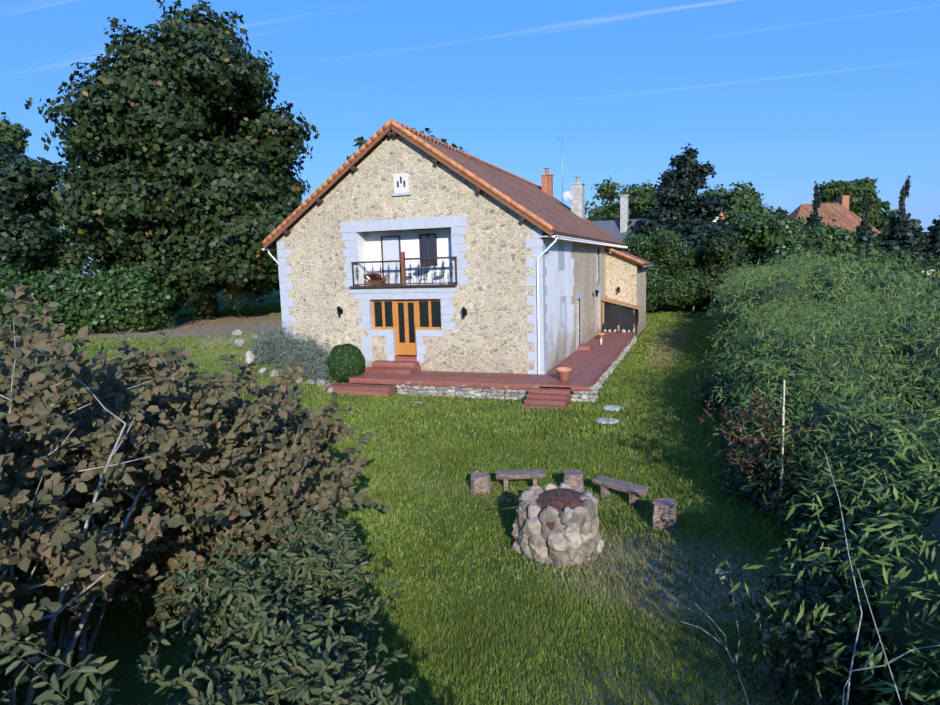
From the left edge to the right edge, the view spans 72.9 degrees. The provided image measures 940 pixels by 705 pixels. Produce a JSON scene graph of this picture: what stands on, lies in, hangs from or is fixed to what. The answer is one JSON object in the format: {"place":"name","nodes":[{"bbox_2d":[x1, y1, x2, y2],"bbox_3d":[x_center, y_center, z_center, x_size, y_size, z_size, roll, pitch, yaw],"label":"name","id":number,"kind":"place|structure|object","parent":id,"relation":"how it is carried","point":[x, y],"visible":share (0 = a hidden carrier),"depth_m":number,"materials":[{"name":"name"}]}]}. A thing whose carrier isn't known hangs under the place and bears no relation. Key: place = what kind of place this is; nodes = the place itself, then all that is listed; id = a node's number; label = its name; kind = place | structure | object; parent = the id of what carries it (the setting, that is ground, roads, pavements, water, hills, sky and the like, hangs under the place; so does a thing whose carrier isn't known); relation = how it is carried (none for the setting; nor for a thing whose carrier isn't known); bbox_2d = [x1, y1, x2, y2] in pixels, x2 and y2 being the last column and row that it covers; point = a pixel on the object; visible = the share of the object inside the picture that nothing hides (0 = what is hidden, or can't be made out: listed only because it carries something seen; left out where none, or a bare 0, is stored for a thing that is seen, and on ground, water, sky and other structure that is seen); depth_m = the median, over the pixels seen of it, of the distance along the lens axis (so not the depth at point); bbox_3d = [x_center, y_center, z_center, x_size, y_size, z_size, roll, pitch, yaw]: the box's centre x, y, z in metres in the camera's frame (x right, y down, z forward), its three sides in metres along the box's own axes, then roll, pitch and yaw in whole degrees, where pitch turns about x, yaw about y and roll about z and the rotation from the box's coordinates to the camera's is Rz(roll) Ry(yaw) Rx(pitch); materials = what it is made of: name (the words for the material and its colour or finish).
{"place":"outdoors","nodes":[
{"label":"outdoors","id":0,"kind":"place"},
{"bbox_2d":[349,256,456,287],"bbox_3d":[-2.704,-3.160,25.187,4.670,1.120,0.199,1,8,20],"label":"balcony railing","id":1,"kind":"object","parent":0,"point":[394,285],"visible":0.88,"depth_m":25.07,"materials":[{"name":"brown metal"}]},
{"bbox_2d":[355,259,452,282],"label":"balcony balusters","id":2,"kind":"object","parent":1,"relation":"attached to","point":[410,268],"visible":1,"depth_m":25.07,"materials":[{"name":"black metal"}]},
{"bbox_2d":[0,277,921,704],"bbox_3d":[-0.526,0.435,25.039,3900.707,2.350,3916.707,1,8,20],"label":"ground","id":3,"kind":"structure","parent":0,"point":[126,653],"depth_m":9.06,"materials":[{"name":"green plant"}]},
{"bbox_2d":[0,304,138,400],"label":"hazel leaves","id":4,"kind":"object","parent":3,"relation":"on","point":[35,325],"depth_m":9.04,"materials":[{"name":"plant"}]},
{"bbox_2d":[0,253,177,335],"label":"laurel hedge","id":5,"kind":"object","parent":3,"relation":"on","point":[73,283],"depth_m":29.78,"materials":[{"name":"green plant"}]},
{"bbox_2d":[0,630,212,704],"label":"dogwood leaves","id":6,"kind":"object","parent":3,"relation":"on","point":[86,665],"depth_m":3.62,"materials":[{"name":"green plant"}]},
{"bbox_2d":[0,355,237,672],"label":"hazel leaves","id":7,"kind":"object","parent":3,"relation":"on","point":[150,570],"depth_m":7.59,"materials":[{"name":"plant"}]},
{"bbox_2d":[0,301,255,438],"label":"hazel leaves","id":8,"kind":"object","parent":3,"relation":"on","point":[152,353],"depth_m":10.56,"materials":[{"name":"plant"}]},
{"bbox_2d":[0,276,269,704],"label":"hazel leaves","id":9,"kind":"object","parent":3,"relation":"on","point":[124,476],"depth_m":6.26,"materials":[{"name":"plant"}]},
{"bbox_2d":[92,316,276,349],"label":"fallen leaves","id":10,"kind":"object","parent":3,"relation":"on","point":[197,329],"visible":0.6,"depth_m":31.31,"materials":[{"name":"brown plant"}]},
{"bbox_2d":[66,361,339,645],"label":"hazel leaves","id":11,"kind":"object","parent":3,"relation":"on","point":[222,440],"depth_m":8.03,"materials":[{"name":"plant"}]},
{"bbox_2d":[127,388,389,592],"bbox_3d":[-3.157,2.109,9.503,4.140,3.024,4.700,1,8,20],"label":"shrub","id":12,"kind":"object","parent":3,"relation":"on","point":[332,489],"depth_m":8.53,"materials":[{"name":"plant"}]},
{"bbox_2d":[135,580,415,704],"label":"dogwood leaves","id":13,"kind":"object","parent":3,"relation":"on","point":[311,668],"depth_m":4.71,"materials":[{"name":"green plant"}]},
{"bbox_2d":[151,508,403,697],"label":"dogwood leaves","id":14,"kind":"object","parent":3,"relation":"on","point":[230,574],"depth_m":6.19,"materials":[{"name":"green plant"}]},
{"bbox_2d":[243,320,335,382],"bbox_3d":[-7.009,0.134,25.807,4.303,2.909,2.226,1,8,20],"label":"lavender","id":15,"kind":"object","parent":3,"relation":"on","point":[309,357],"depth_m":25.47,"materials":[{"name":"green plant"}]},
{"bbox_2d":[326,343,364,382],"bbox_3d":[-4.891,0.440,25.108,1.579,1.626,1.516,1,8,20],"label":"box ball","id":16,"kind":"object","parent":3,"relation":"on","point":[345,366],"depth_m":24.62,"materials":[{"name":"green plant"}]},
{"bbox_2d":[347,125,464,159],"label":"oak tree","id":17,"kind":"object","parent":3,"relation":"on","point":[360,142],"depth_m":53.89,"materials":[{"name":"green plant"}]},
{"bbox_2d":[232,329,636,401],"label":"retaining wall stones","id":18,"kind":"object","parent":3,"relation":"on","point":[515,394],"visible":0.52,"depth_m":23.27,"materials":[{"name":"grey stone"}]},
{"bbox_2d":[278,135,619,373],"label":"house stone walls","id":19,"kind":"structure","parent":3,"relation":"on","point":[493,328],"depth_m":24.88,"materials":[{"name":"beige stone"}]},
{"bbox_2d":[267,125,392,247],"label":"roof","id":20,"kind":"structure","parent":19,"relation":"on","point":[273,244],"depth_m":25.88,"materials":[{"name":"tile"}]},
{"bbox_2d":[337,306,342,315],"bbox_3d":[-5.377,-1.728,26.301,0.210,0.420,0.321,1,8,20],"label":"wall lamp","id":21,"kind":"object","parent":19,"relation":"attached to","point":[339,310],"depth_m":26.20,"materials":[{"name":"black metal"}]},
{"bbox_2d":[393,173,408,192],"bbox_3d":[-2.661,-6.589,24.815,0.640,0.750,0.120,1,8,20],"label":"vent panel","id":22,"kind":"object","parent":19,"relation":"attached to","point":[401,188],"visible":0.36,"depth_m":24.76,"materials":[{"name":"white paint"}]},
{"bbox_2d":[397,177,404,186],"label":"vent slots","id":23,"kind":"object","parent":22,"relation":"in","point":[400,182],"visible":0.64,"depth_m":24.74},
{"bbox_2d":[392,192,410,195],"bbox_3d":[-2.660,-6.173,24.838,0.780,0.100,0.190,1,8,20],"label":"window sill","id":24,"kind":"structure","parent":19,"relation":"attached to","point":[401,194],"depth_m":24.75,"materials":[{"name":"white stone"}]},
{"bbox_2d":[369,300,440,355],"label":"ground floor reveals","id":25,"kind":"object","parent":19,"relation":"attached to","point":[371,318],"visible":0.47,"depth_m":25.99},
{"bbox_2d":[372,299,440,354],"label":"door frames","id":26,"kind":"structure","parent":19,"relation":"in","point":[406,348],"depth_m":25.82,"materials":[{"name":"orange wood"}]},
{"bbox_2d":[374,301,440,342],"bbox_3d":[-2.526,-1.229,25.758,2.940,1.680,0.010,1,8,20],"label":"glass","id":27,"kind":"object","parent":26,"relation":"in","point":[435,313],"visible":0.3,"depth_m":25.76,"materials":[{"name":"black glass"}]},
{"bbox_2d":[276,215,547,373],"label":"stone trim","id":28,"kind":"structure","parent":19,"relation":"attached to","point":[445,295],"depth_m":25.04,"materials":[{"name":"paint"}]},
{"bbox_2d":[356,229,452,285],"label":"balcony wall","id":29,"kind":"structure","parent":28,"relation":"attached to","point":[368,246],"depth_m":25.90,"materials":[{"name":"white paint"}]},
{"bbox_2d":[364,273,386,285],"bbox_3d":[-3.869,-2.986,26.052,0.615,0.517,0.905,1,8,20],"label":"deck chair","id":30,"kind":"object","parent":29,"relation":"on","point":[377,279],"visible":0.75,"depth_m":25.94,"materials":[{"name":"brown wood"}]},
{"bbox_2d":[401,252,405,284],"bbox_3d":[-2.628,-3.282,25.142,0.130,1.370,0.130,1,8,20],"label":"wooden post","id":31,"kind":"object","parent":29,"relation":"on","point":[403,269],"visible":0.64,"depth_m":25.08,"materials":[{"name":"brown wood"}]},
{"bbox_2d":[361,227,450,285],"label":"balcony ceiling","id":32,"kind":"structure","parent":29,"relation":"attached to","point":[407,230],"depth_m":25.48,"materials":[{"name":"white paint"}]},
{"bbox_2d":[381,234,437,284],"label":"window frames","id":33,"kind":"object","parent":29,"relation":"in","point":[421,264],"visible":0.69,"depth_m":25.72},
{"bbox_2d":[382,237,399,283],"bbox_3d":[-3.233,-3.783,26.199,0.750,1.890,0.001,1,8,20],"label":"balcony door glass","id":34,"kind":"object","parent":33,"relation":"in","point":[390,248],"visible":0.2,"depth_m":26.20,"materials":[{"name":"white glass"}]},
{"bbox_2d":[421,235,435,263],"bbox_3d":[-1.677,-4.124,25.586,0.620,1.140,0.001,1,8,20],"label":"balcony glass","id":35,"kind":"object","parent":33,"relation":"in","point":[424,246],"visible":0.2,"depth_m":25.59,"materials":[{"name":"glass"}]},
{"bbox_2d":[406,261,444,284],"bbox_3d":[-1.874,-3.146,25.340,1.807,0.912,0.670,1,8,20],"label":"bistro set","id":36,"kind":"object","parent":29,"relation":"on","point":[443,262],"visible":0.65,"depth_m":25.31,"materials":[{"name":"white metal"}]},
{"bbox_2d":[262,235,627,374],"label":"gutters and downpipes","id":37,"kind":"object","parent":19,"relation":"attached to","point":[555,237],"visible":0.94,"depth_m":23.71,"materials":[{"name":"white plastic"}]},
{"bbox_2d":[461,307,466,316],"bbox_3d":[-0.217,-1.560,24.460,0.210,0.420,0.321,1,8,20],"label":"wall lamp","id":38,"kind":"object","parent":19,"relation":"attached to","point":[464,311],"depth_m":24.35,"materials":[{"name":"black metal"}]},
{"bbox_2d":[413,133,626,245],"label":"roof","id":39,"kind":"structure","parent":19,"relation":"on","point":[564,220],"depth_m":30.93,"materials":[{"name":"tile"}]},
{"bbox_2d":[283,130,525,234],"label":"roof beams","id":40,"kind":"structure","parent":39,"relation":"attached to","point":[390,133],"depth_m":24.50,"materials":[{"name":"brown wood"}]},
{"bbox_2d":[262,119,553,244],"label":"roof edge tiles","id":41,"kind":"object","parent":39,"relation":"on","point":[406,130],"visible":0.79,"depth_m":24.54,"materials":[{"name":"orange tile"}]},
{"bbox_2d":[263,125,553,248],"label":"verge boards","id":42,"kind":"object","parent":39,"relation":"attached to","point":[421,147],"visible":0.82,"depth_m":24.16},
{"bbox_2d":[540,174,553,196],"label":"chimney","id":43,"kind":"structure","parent":39,"relation":"on","point":[547,183],"depth_m":45.04,"materials":[{"name":"brick"}]},
{"bbox_2d":[556,136,569,205],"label":"tv aerial","id":44,"kind":"object","parent":39,"relation":"on","point":[562,180],"visible":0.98,"depth_m":41.97,"materials":[{"name":"silver metal"}]},
{"bbox_2d":[570,183,584,218],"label":"chimney","id":45,"kind":"object","parent":39,"relation":"on","point":[578,200],"visible":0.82,"depth_m":42.55,"materials":[{"name":"white concrete"}]},
{"bbox_2d":[563,191,573,199],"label":"satellite dish","id":46,"kind":"object","parent":45,"relation":"attached to","point":[567,195],"visible":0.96,"depth_m":42.61,"materials":[{"name":"grey metal"}]},
{"bbox_2d":[545,233,574,371],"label":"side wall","id":47,"kind":"structure","parent":19,"relation":"attached to","point":[559,339],"depth_m":26.05,"materials":[{"name":"white paint"}]},
{"bbox_2d":[558,242,600,349],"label":"grey side trim","id":48,"kind":"structure","parent":19,"relation":"attached to","point":[561,263],"depth_m":30.31,"materials":[{"name":"paint"}]},
{"bbox_2d":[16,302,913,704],"bbox_3d":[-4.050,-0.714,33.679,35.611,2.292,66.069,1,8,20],"label":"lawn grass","id":49,"kind":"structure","parent":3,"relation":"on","point":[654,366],"depth_m":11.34,"materials":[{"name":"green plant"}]},
{"bbox_2d":[353,383,579,398],"bbox_3d":[2.504,0.336,30.901,8.940,0.775,16.670,1,8,20],"label":"deck backing","id":50,"kind":"object","parent":3,"relation":"on","point":[486,391],"depth_m":22.10,"materials":[{"name":"grey"}]},
{"bbox_2d":[55,205,889,280],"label":"tree belt","id":51,"kind":"object","parent":3,"relation":"on","point":[887,218],"depth_m":174.73,"materials":[{"name":"green plant"}]},
{"bbox_2d":[0,112,60,225],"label":"light tree","id":52,"kind":"object","parent":51,"relation":"on","point":[16,143],"depth_m":67.63,"materials":[{"name":"green plant"}]},
{"bbox_2d":[54,137,93,257],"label":"dark tree leaves","id":53,"kind":"object","parent":51,"relation":"on","point":[67,234],"depth_m":51.45,"materials":[{"name":"green plant"}]},
{"bbox_2d":[0,142,70,282],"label":"dark tree","id":54,"kind":"object","parent":53,"relation":"attached to","point":[22,215],"depth_m":45.66,"materials":[{"name":"green plant"}]},
{"bbox_2d":[24,0,319,317],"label":"tree","id":55,"kind":"object","parent":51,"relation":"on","point":[112,161],"depth_m":33.16,"materials":[{"name":"green plant"}]},
{"bbox_2d":[470,471,490,494],"bbox_3d":[0.208,2.723,13.242,0.438,0.410,0.443,-2,8,-5],"label":"stump","id":56,"kind":"object","parent":3,"relation":"on","point":[480,482],"visible":0.92,"depth_m":13.06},
{"bbox_2d":[328,332,635,409],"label":"deck","id":57,"kind":"structure","parent":3,"relation":"on","point":[589,363],"depth_m":23.93,"materials":[{"name":"red wood"}]},
{"bbox_2d":[556,367,571,380],"bbox_3d":[3.328,0.767,22.620,0.567,0.420,0.567,1,8,20],"label":"terracotta pot","id":58,"kind":"object","parent":57,"relation":"on","point":[563,373],"visible":1,"depth_m":22.45,"materials":[{"name":"orange ceramic"}]},
{"bbox_2d":[597,333,604,338],"bbox_3d":[7.051,-0.876,34.236,0.420,0.300,0.420,1,8,20],"label":"terracotta pot","id":59,"kind":"object","parent":57,"relation":"on","point":[600,335],"visible":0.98,"depth_m":34.11,"materials":[{"name":"orange ceramic"}]},
{"bbox_2d":[604,329,634,332],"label":"stones","id":60,"kind":"object","parent":57,"relation":"on","point":[622,331],"visible":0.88,"depth_m":37.13,"materials":[{"name":"white stone"}]},
{"bbox_2d":[51,195,917,276],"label":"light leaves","id":61,"kind":"object","parent":3,"relation":"on","point":[884,205],"depth_m":174.78,"materials":[{"name":"green plant"}]},
{"bbox_2d":[496,469,544,490],"bbox_3d":[1.049,2.716,13.265,1.010,0.456,0.370,-1,8,3],"label":"log bench","id":62,"kind":"object","parent":3,"relation":"on","point":[507,475],"visible":1,"depth_m":13.14,"materials":[{"name":"grey wood"}]},
{"bbox_2d":[512,483,604,568],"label":"fire pit stones","id":63,"kind":"object","parent":3,"relation":"on","point":[533,535],"visible":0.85,"depth_m":10.06,"materials":[{"name":"grey stone"}]},
{"bbox_2d":[501,488,583,530],"bbox_3d":[1.293,2.546,10.427,0.879,0.403,1.331,10,14,55],"label":"grill","id":64,"kind":"object","parent":63,"relation":"on","point":[559,499],"visible":0.69,"depth_m":10.42,"materials":[{"name":"brown metal"}]},
{"bbox_2d":[538,515,585,559],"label":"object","id":65,"kind":"object","parent":3,"relation":"on","point":[559,523],"visible":0.08,"depth_m":10.07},
{"bbox_2d":[562,470,583,491],"bbox_3d":[2.136,2.686,13.188,0.468,0.448,0.454,-1,8,8],"label":"stump","id":66,"kind":"object","parent":3,"relation":"on","point":[573,479],"visible":0.73,"depth_m":12.99,"materials":[{"name":"grey wood"}]},
{"bbox_2d":[596,418,618,423],"bbox_3d":[4.043,2.015,18.756,0.660,0.065,0.660,1,8,20],"label":"stepping stone","id":67,"kind":"object","parent":3,"relation":"on","point":[602,419],"visible":0.46,"depth_m":18.67,"materials":[{"name":"stone"}]},
{"bbox_2d":[604,405,623,410],"bbox_3d":[4.580,1.776,20.330,0.660,0.065,0.660,1,8,20],"label":"stepping stone","id":68,"kind":"object","parent":3,"relation":"on","point":[608,407],"visible":0.75,"depth_m":20.27,"materials":[{"name":"stone"}]},
{"bbox_2d":[592,475,648,507],"bbox_3d":[2.947,2.793,12.534,0.371,0.456,1.071,-9,11,-44],"label":"log bench","id":69,"kind":"object","parent":3,"relation":"on","point":[608,485],"visible":0.96,"depth_m":12.40,"materials":[{"name":"wood"}]},
{"bbox_2d":[602,298,642,329],"bbox_3d":[9.162,-2.034,38.134,2.202,2.410,2.194,1,8,20],"label":"wooden frame","id":70,"kind":"object","parent":3,"relation":"on","point":[619,303],"visible":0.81,"depth_m":37.59,"materials":[{"name":"brown wood"}]},
{"bbox_2d":[602,302,638,337],"bbox_3d":[9.051,-1.978,38.187,1.917,2.290,1.889,1,8,20],"label":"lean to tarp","id":71,"kind":"object","parent":70,"relation":"attached to","point":[624,318],"visible":0.75,"depth_m":37.34,"materials":[{"name":"grey fabric"}]},
{"bbox_2d":[591,177,658,220],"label":"pale tree","id":72,"kind":"object","parent":3,"relation":"on","point":[609,215],"depth_m":78.83,"materials":[{"name":"green plant"}]},
{"bbox_2d":[606,251,645,334],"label":"side extension walls","id":73,"kind":"structure","parent":3,"relation":"on","point":[627,277],"depth_m":38.93,"materials":[{"name":"beige stone"}]},
{"bbox_2d":[605,249,651,265],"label":"lean-to roof","id":74,"kind":"structure","parent":73,"relation":"on","point":[646,263],"depth_m":41.87,"materials":[{"name":"brown tile"}]},
{"bbox_2d":[605,246,643,264],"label":"extension verge tiles","id":75,"kind":"object","parent":74,"relation":"on","point":[624,255],"visible":0.92,"depth_m":38.23,"materials":[{"name":"orange tile"}]},
{"bbox_2d":[650,498,676,532],"bbox_3d":[3.455,2.893,11.340,0.457,0.508,0.494,1,8,20],"label":"stump","id":76,"kind":"object","parent":3,"relation":"on","point":[663,513],"visible":0.98,"depth_m":11.18,"materials":[{"name":"brown wood"}]},
{"bbox_2d":[619,228,709,312],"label":"lawn tree","id":77,"kind":"object","parent":3,"relation":"on","point":[675,266],"depth_m":53.40,"materials":[{"name":"green plant"}]},
{"bbox_2d":[627,143,762,269],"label":"tree","id":78,"kind":"object","parent":3,"relation":"on","point":[704,214],"depth_m":62.12,"materials":[{"name":"green plant"}]},
{"bbox_2d":[675,228,752,310],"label":"tree leaves","id":79,"kind":"object","parent":3,"relation":"on","point":[709,259],"depth_m":54.27,"materials":[{"name":"green plant"}]},
{"bbox_2d":[716,567,735,602],"bbox_3d":[3.368,3.088,8.347,0.099,0.864,0.831,4,10,36],"label":"leaning stake","id":80,"kind":"object","parent":3,"relation":"on","point":[724,582],"visible":0.79,"depth_m":8.21,"materials":[{"name":"grey wood"}]},
{"bbox_2d":[698,390,815,517],"bbox_3d":[5.630,1.880,11.884,2.280,2.470,1.720,-3,8,-10],"label":"trellis shrub","id":81,"kind":"object","parent":3,"relation":"on","point":[753,441],"depth_m":11.56,"materials":[{"name":"plant"}]},
{"bbox_2d":[769,361,784,530],"bbox_3d":[6.737,1.340,14.166,0.269,2.653,7.242,2,8,23],"label":"pole","id":82,"kind":"object","parent":3,"relation":"on","point":[783,423],"visible":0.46,"depth_m":10.99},
{"bbox_2d":[687,343,922,704],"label":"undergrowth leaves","id":83,"kind":"object","parent":3,"relation":"on","point":[796,640],"visible":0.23,"depth_m":7.06,"materials":[{"name":"green plant"}]},
{"bbox_2d":[683,452,939,704],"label":"dead twigs","id":84,"kind":"object","parent":3,"relation":"on","point":[849,679],"visible":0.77,"depth_m":5.33,"materials":[{"name":"wood"}]},
{"bbox_2d":[687,268,939,704],"bbox_3d":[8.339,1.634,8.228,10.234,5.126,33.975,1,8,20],"label":"hedge","id":85,"kind":"object","parent":3,"relation":"on","point":[892,544],"visible":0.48,"depth_m":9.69,"materials":[{"name":"green plant"}]},
{"bbox_2d":[718,264,939,538],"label":"bamboo leaves","id":86,"kind":"object","parent":85,"relation":"on","point":[898,435],"visible":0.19,"depth_m":12.74,"materials":[{"name":"green plant"}]},
{"bbox_2d":[693,243,939,360],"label":"hedge","id":87,"kind":"object","parent":3,"relation":"on","point":[725,298],"visible":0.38,"depth_m":27.48,"materials":[{"name":"green plant"}]},
{"bbox_2d":[739,239,939,342],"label":"shrub","id":88,"kind":"object","parent":3,"relation":"on","point":[885,259],"visible":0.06,"depth_m":36.10,"materials":[{"name":"green plant"}]},
{"bbox_2d":[848,192,884,262],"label":"cypress leaves","id":89,"kind":"object","parent":3,"relation":"on","point":[865,237],"depth_m":59.70,"materials":[{"name":"green plant"}]},
{"bbox_2d":[873,224,927,240],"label":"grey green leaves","id":90,"kind":"object","parent":3,"relation":"on","point":[879,236],"depth_m":69.16,"materials":[{"name":"plant"}]},
{"bbox_2d":[923,215,939,265],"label":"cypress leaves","id":91,"kind":"object","parent":3,"relation":"on","point":[932,245],"depth_m":59.67,"materials":[{"name":"green plant"}]},
{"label":"tree trunk","id":92,"kind":"object","parent":3,"relation":"on","visible":0},
{"bbox_2d":[822,182,870,213],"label":"tree","id":93,"kind":"object","parent":92,"relation":"attached to","point":[845,190],"depth_m":124.82,"materials":[{"name":"green plant"}]},
{"bbox_2d":[812,177,883,227],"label":"tree leaves","id":94,"kind":"object","parent":92,"relation":"on","point":[875,210],"visible":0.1,"depth_m":124.46,"materials":[{"name":"green plant"}]},
{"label":"tree trunk","id":95,"kind":"object","parent":3,"relation":"on","visible":0},
{"bbox_2d":[712,189,755,219],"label":"tree","id":96,"kind":"object","parent":95,"relation":"on","point":[729,206],"depth_m":111.66,"materials":[{"name":"green plant"}]},
{"bbox_2d":[697,181,778,226],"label":"tree leaves","id":97,"kind":"object","parent":95,"relation":"on","point":[747,200],"visible":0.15,"depth_m":111.75,"materials":[{"name":"green plant"}]},
{"bbox_2d":[0,0,939,277],"label":"sky","id":98,"kind":"structure","parent":0,"point":[783,97],"materials":[{"name":"blue"}]},
{"bbox_2d":[591,219,644,239],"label":"slate roof","id":99,"kind":"structure","parent":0,"point":[611,227],"depth_m":63.95,"materials":[{"name":"grey stone"}]},
{"bbox_2d":[619,194,629,232],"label":"chimney","id":100,"kind":"object","parent":99,"relation":"on","point":[624,208],"visible":0.82,"depth_m":63.00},
{"bbox_2d":[730,204,873,271],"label":"bush","id":101,"kind":"object","parent":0,"point":[771,240],"depth_m":59.63,"materials":[{"name":"green plant"}]},
{"bbox_2d":[804,181,822,227],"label":"cypress leaves","id":102,"kind":"object","parent":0,"point":[813,218],"depth_m":69.51,"materials":[{"name":"green plant"}]},
{"bbox_2d":[786,203,881,236],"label":"house roof","id":103,"kind":"structure","parent":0,"point":[842,215],"depth_m":81.47,"materials":[{"name":"orange tile"}]},
{"bbox_2d":[836,195,849,209],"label":"house chimney","id":104,"kind":"object","parent":103,"relation":"on","point":[843,200],"visible":0.36,"depth_m":82.59,"materials":[{"name":"brick"}]},
{"bbox_2d":[874,175,937,265],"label":"cypress leaves","id":105,"kind":"object","parent":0,"point":[909,233],"depth_m":59.45,"materials":[{"name":"green plant"}]}
]}

